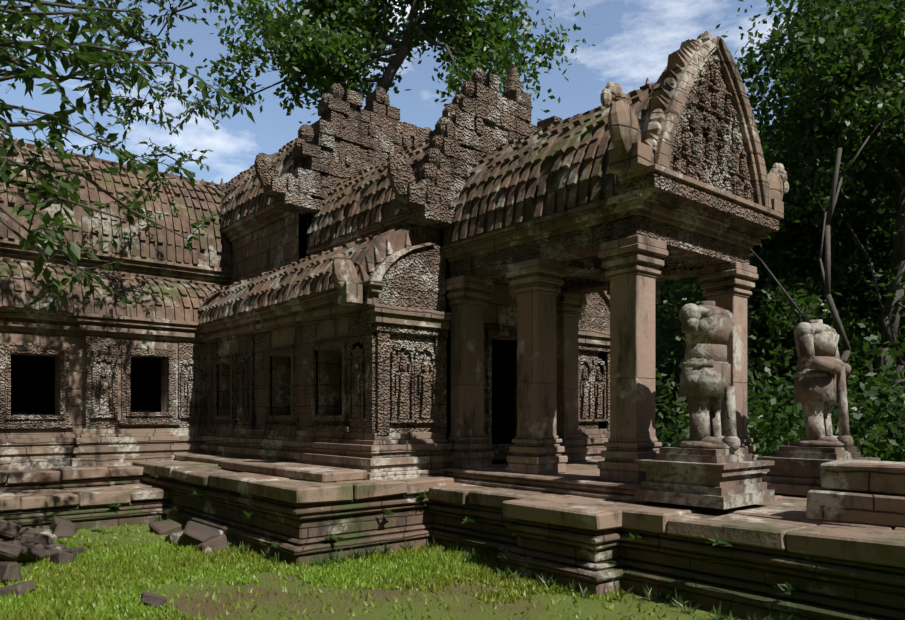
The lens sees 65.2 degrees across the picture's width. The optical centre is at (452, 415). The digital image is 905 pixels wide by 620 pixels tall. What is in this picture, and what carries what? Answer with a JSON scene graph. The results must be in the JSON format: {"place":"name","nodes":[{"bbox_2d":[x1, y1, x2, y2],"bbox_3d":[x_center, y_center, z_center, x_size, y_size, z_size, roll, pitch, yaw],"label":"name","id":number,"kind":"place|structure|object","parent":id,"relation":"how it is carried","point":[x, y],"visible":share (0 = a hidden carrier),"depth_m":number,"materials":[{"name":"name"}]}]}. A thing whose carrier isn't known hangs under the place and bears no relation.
{"place":"outdoors","nodes":[
{"label":"outdoors","id":0,"kind":"place"},
{"bbox_2d":[0,523,748,619],"bbox_3d":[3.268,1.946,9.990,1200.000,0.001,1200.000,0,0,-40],"label":"lawn ground","id":1,"kind":"structure","parent":0,"point":[592,607],"depth_m":7.32,"materials":[{"name":"green plant"}]},
{"bbox_2d":[0,516,228,607],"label":"rubble pile","id":2,"kind":"object","parent":1,"relation":"on","point":[31,544],"visible":0.79,"depth_m":9.68,"materials":[{"name":"stone"}]},
{"bbox_2d":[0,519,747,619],"bbox_3d":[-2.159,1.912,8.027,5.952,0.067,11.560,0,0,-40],"label":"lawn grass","id":3,"kind":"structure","parent":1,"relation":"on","point":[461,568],"depth_m":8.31,"materials":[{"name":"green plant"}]},
{"bbox_2d":[0,0,798,619],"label":"tree leaves","id":4,"kind":"object","parent":1,"relation":"on","point":[54,136],"visible":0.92,"depth_m":7.13,"materials":[{"name":"green plant"}]},
{"bbox_2d":[0,473,904,619],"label":"terrace walls","id":5,"kind":"structure","parent":1,"relation":"on","point":[742,581],"depth_m":8.33,"materials":[{"name":"brown stone"}]},
{"bbox_2d":[0,31,788,479],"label":"temple walls","id":6,"kind":"structure","parent":5,"relation":"on","point":[644,147],"depth_m":12.49,"materials":[{"name":"brown stone"}]},
{"bbox_2d":[11,339,512,463],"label":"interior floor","id":7,"kind":"structure","parent":6,"relation":"in","point":[32,385],"depth_m":14.71,"materials":[{"name":"black"}]},
{"bbox_2d":[0,78,655,324],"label":"temple roof vaults","id":8,"kind":"object","parent":6,"relation":"on","point":[559,166],"visible":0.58,"depth_m":14.00,"materials":[{"name":"brown stone"}]},
{"bbox_2d":[0,53,778,459],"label":"carved stone ornament","id":9,"kind":"object","parent":6,"relation":"attached to","point":[394,377],"visible":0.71,"depth_m":11.67,"materials":[{"name":"brown stone"}]},
{"bbox_2d":[0,453,904,567],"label":"terrace slabs","id":10,"kind":"structure","parent":5,"relation":"on","point":[579,494],"depth_m":9.43,"materials":[{"name":"brown stone"}]},
{"bbox_2d":[806,459,904,526],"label":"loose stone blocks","id":11,"kind":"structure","parent":10,"relation":"on","point":[870,492],"depth_m":6.84,"materials":[{"name":"stone"}]},
{"bbox_2d":[445,235,757,483],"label":"columns","id":12,"kind":"structure","parent":5,"relation":"on","point":[547,440],"depth_m":10.40,"materials":[{"name":"stone"}]},
{"bbox_2d":[634,301,774,508],"bbox_3d":[2.952,-0.170,8.314,1.140,2.332,1.140,0,0,-40],"label":"guardian statue","id":13,"kind":"object","parent":5,"relation":"on","point":[707,464],"visible":1,"depth_m":8.05,"materials":[{"name":"stone"}]},
{"bbox_2d":[756,319,879,495],"bbox_3d":[4.949,-0.130,9.574,1.140,2.331,1.140,0,0,-40],"label":"guardian statue","id":14,"kind":"object","parent":5,"relation":"on","point":[823,370],"visible":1,"depth_m":9.34,"materials":[{"name":"stone"}]},
{"bbox_2d":[0,0,904,459],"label":"tree trunks and limbs","id":15,"kind":"object","parent":1,"relation":"on","point":[400,56],"visible":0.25,"depth_m":17.72,"materials":[{"name":"brown plant"}]},
{"bbox_2d":[179,0,595,122],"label":"tree foliage","id":16,"kind":"object","parent":15,"relation":"attached to","point":[481,49],"visible":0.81,"depth_m":36.95,"materials":[{"name":"green plant"}]},
{"bbox_2d":[655,0,904,461],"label":"trees","id":17,"kind":"object","parent":1,"relation":"on","point":[795,152],"visible":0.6,"depth_m":20.10,"materials":[{"name":"green plant"}]},
{"bbox_2d":[0,0,805,183],"label":"sky","id":18,"kind":"structure","parent":0,"point":[634,40],"materials":[{"name":"blue"}]}
]}

